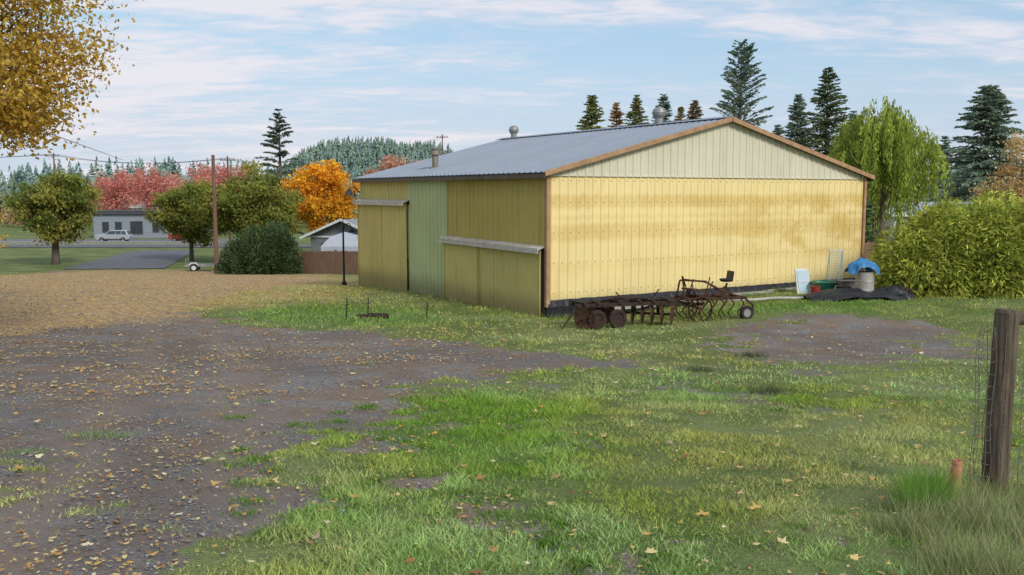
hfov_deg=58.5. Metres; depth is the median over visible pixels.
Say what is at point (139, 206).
flat roof shop
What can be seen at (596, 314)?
disc harrow
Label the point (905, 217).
metal shed
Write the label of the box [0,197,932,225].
distant shrubs
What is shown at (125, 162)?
power line
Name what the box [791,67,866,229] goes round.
fir tree
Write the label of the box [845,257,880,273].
blue tarp
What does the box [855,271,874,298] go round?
steel drum
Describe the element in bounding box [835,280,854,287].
storage tote
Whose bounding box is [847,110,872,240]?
fir tree
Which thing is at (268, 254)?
juniper shrub
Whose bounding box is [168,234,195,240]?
parked suv
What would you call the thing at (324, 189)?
orange maple tree
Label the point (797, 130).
fir tree
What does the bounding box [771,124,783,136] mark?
fir tree
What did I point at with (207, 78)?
sky
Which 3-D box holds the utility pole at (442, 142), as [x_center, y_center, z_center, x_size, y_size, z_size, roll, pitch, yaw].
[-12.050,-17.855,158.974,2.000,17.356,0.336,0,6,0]
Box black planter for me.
[836,285,851,288]
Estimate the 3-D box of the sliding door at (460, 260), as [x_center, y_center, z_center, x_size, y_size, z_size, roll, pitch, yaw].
[-1.775,-0.090,31.432,0.020,2.880,2.370,-4,7,-32]
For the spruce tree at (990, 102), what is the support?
on the ground at (170, 406)
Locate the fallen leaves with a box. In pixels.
[0,261,1022,574]
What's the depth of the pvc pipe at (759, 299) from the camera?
29.05 m
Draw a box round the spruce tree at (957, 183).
[945,155,970,199]
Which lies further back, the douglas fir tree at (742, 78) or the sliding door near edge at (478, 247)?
the douglas fir tree at (742, 78)
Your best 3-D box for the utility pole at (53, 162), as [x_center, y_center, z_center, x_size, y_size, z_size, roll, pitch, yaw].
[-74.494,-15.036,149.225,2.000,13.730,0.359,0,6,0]
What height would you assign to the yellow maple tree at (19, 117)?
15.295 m
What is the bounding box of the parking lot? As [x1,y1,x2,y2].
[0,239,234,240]
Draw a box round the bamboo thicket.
[865,186,1023,298]
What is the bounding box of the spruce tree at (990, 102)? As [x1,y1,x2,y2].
[936,85,1023,201]
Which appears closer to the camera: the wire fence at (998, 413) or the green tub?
the wire fence at (998, 413)
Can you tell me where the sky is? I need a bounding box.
[0,0,1023,183]
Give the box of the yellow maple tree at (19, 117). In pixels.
[0,0,143,247]
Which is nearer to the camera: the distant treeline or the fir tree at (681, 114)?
the fir tree at (681, 114)
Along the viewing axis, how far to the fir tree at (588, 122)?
64.83 m
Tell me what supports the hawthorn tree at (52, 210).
on the ground at (170, 406)
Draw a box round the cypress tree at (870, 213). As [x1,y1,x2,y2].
[865,199,885,242]
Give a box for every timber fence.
[221,248,357,274]
[864,242,886,270]
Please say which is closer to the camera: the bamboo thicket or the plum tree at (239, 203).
the bamboo thicket
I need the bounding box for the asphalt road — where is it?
[64,250,194,268]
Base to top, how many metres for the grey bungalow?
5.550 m
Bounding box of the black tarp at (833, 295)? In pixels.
[803,288,907,301]
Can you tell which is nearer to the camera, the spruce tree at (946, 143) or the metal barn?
the metal barn
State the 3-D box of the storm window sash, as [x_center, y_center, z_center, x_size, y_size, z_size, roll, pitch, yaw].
[9.830,-0.214,30.923,0.500,0.846,0.264,-2,6,-14]
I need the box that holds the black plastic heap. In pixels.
[874,285,913,299]
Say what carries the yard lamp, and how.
on the ground at (170, 406)
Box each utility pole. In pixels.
[47,153,58,173]
[211,155,218,272]
[219,156,234,242]
[436,134,447,154]
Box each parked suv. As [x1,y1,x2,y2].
[95,230,132,240]
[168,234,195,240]
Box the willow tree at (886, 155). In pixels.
[827,96,954,241]
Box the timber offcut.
[357,313,389,316]
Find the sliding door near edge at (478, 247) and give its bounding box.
[478,247,540,316]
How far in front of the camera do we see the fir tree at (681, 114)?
72.81 m
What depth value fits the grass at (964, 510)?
7.68 m
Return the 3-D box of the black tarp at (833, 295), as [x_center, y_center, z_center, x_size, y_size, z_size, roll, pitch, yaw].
[11.028,0.192,29.180,3.661,0.386,1.264,-1,6,-6]
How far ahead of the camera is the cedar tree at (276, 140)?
108.54 m
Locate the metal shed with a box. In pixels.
[866,202,972,241]
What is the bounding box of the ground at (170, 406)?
[0,220,1023,574]
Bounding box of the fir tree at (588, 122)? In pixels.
[577,95,606,129]
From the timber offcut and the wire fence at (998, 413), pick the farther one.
the timber offcut
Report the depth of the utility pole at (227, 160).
118.98 m
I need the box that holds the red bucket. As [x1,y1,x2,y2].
[810,285,819,292]
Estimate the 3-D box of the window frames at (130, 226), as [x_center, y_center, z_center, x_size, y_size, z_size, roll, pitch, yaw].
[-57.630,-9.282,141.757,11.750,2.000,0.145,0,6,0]
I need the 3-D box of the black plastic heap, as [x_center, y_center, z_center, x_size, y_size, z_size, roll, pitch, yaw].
[12.213,0.131,29.425,1.476,0.458,1.070,0,6,0]
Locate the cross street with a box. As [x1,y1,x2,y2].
[0,245,310,246]
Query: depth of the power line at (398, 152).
154.31 m
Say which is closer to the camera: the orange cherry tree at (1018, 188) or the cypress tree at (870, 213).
the cypress tree at (870, 213)
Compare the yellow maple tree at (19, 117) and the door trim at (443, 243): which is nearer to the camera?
the yellow maple tree at (19, 117)
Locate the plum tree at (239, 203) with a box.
[187,160,306,241]
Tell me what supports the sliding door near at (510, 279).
in the metal barn
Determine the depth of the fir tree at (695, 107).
68.75 m
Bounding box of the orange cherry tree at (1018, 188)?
[966,130,1023,214]
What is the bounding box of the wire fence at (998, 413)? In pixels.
[970,308,1023,495]
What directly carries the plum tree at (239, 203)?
on the ground at (170, 406)
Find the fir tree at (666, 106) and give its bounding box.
[651,94,673,122]
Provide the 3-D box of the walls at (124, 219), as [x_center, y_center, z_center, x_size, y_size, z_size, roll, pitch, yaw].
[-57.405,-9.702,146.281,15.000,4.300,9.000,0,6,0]
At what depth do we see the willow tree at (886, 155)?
50.40 m
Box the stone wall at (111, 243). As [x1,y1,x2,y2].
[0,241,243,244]
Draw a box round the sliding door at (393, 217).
[382,203,405,290]
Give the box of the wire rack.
[826,250,842,285]
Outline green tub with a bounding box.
[810,280,835,290]
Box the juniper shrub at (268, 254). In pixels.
[213,219,304,274]
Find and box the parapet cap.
[97,210,160,210]
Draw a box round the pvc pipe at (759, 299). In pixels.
[723,297,802,300]
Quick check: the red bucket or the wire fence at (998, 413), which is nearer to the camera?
the wire fence at (998, 413)
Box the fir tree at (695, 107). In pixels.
[686,100,703,119]
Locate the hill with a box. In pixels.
[0,159,990,199]
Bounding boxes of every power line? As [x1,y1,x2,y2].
[49,154,224,162]
[345,136,444,163]
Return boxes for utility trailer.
[185,258,213,270]
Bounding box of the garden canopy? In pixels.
[321,232,357,250]
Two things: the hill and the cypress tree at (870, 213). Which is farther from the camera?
the hill
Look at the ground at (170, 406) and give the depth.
12.42 m
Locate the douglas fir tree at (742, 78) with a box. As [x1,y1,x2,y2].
[708,38,773,130]
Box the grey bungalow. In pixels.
[299,219,357,251]
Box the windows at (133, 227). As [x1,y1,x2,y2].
[103,222,173,232]
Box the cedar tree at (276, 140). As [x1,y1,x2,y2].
[255,109,310,234]
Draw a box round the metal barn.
[345,107,874,318]
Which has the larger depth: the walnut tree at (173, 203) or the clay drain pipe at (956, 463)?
the walnut tree at (173, 203)
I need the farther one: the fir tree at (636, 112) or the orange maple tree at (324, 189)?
the orange maple tree at (324, 189)
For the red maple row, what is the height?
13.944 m
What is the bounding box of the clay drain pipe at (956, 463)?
[947,458,962,490]
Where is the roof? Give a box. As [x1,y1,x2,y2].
[94,211,155,213]
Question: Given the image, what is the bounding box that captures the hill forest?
[0,135,1023,198]
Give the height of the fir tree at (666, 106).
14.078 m
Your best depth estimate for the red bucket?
29.38 m
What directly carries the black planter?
on the ground at (170, 406)
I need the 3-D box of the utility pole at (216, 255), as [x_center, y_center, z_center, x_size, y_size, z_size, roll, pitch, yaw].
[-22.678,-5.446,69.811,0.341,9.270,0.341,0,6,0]
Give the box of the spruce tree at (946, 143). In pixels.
[925,135,967,201]
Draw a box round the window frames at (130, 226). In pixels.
[102,221,158,233]
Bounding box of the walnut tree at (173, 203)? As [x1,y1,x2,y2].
[142,180,213,260]
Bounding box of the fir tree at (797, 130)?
[778,94,815,147]
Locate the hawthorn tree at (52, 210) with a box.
[0,168,103,264]
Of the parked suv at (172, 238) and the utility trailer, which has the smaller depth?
the utility trailer
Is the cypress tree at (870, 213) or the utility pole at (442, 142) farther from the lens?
the utility pole at (442, 142)
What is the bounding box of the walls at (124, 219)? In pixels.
[93,214,209,237]
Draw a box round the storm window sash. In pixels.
[794,268,810,293]
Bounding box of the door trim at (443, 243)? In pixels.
[443,243,477,304]
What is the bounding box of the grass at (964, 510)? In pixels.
[0,284,1023,574]
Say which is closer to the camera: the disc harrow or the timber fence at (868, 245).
the disc harrow
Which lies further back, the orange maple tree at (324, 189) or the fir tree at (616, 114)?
the orange maple tree at (324, 189)
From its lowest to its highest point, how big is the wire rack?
1.416 m
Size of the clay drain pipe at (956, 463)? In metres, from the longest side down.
0.290 x 0.150 x 0.150 m
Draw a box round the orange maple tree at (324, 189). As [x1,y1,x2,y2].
[278,159,359,231]
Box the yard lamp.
[341,222,354,284]
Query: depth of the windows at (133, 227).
141.73 m
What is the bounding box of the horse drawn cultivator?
[638,270,753,321]
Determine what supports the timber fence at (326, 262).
on the ground at (170, 406)
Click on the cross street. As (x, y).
(121, 246)
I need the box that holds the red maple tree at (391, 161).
[362,154,421,175]
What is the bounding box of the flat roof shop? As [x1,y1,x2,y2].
[114,198,212,230]
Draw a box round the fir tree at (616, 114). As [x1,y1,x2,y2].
[607,102,625,126]
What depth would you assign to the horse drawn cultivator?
25.98 m
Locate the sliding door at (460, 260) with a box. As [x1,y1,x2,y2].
[445,243,475,303]
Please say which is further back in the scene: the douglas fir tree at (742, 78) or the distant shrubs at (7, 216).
the distant shrubs at (7, 216)
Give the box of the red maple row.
[87,159,274,230]
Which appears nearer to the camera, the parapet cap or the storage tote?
the storage tote
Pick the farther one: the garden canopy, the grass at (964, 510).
the garden canopy
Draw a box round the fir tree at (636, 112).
[623,95,649,125]
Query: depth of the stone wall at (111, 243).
120.80 m
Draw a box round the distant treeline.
[0,170,1014,222]
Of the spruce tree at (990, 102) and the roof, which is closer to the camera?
the spruce tree at (990, 102)
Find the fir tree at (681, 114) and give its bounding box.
[673,106,686,120]
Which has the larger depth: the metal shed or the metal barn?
the metal shed
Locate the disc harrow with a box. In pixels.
[562,289,702,329]
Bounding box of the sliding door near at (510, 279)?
[480,247,538,315]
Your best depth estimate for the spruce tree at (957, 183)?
148.99 m
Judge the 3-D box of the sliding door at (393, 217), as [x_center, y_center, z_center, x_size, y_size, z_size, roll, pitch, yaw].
[-4.667,-1.224,36.059,0.020,4.180,2.300,-4,7,-32]
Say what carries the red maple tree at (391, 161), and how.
on the ground at (170, 406)

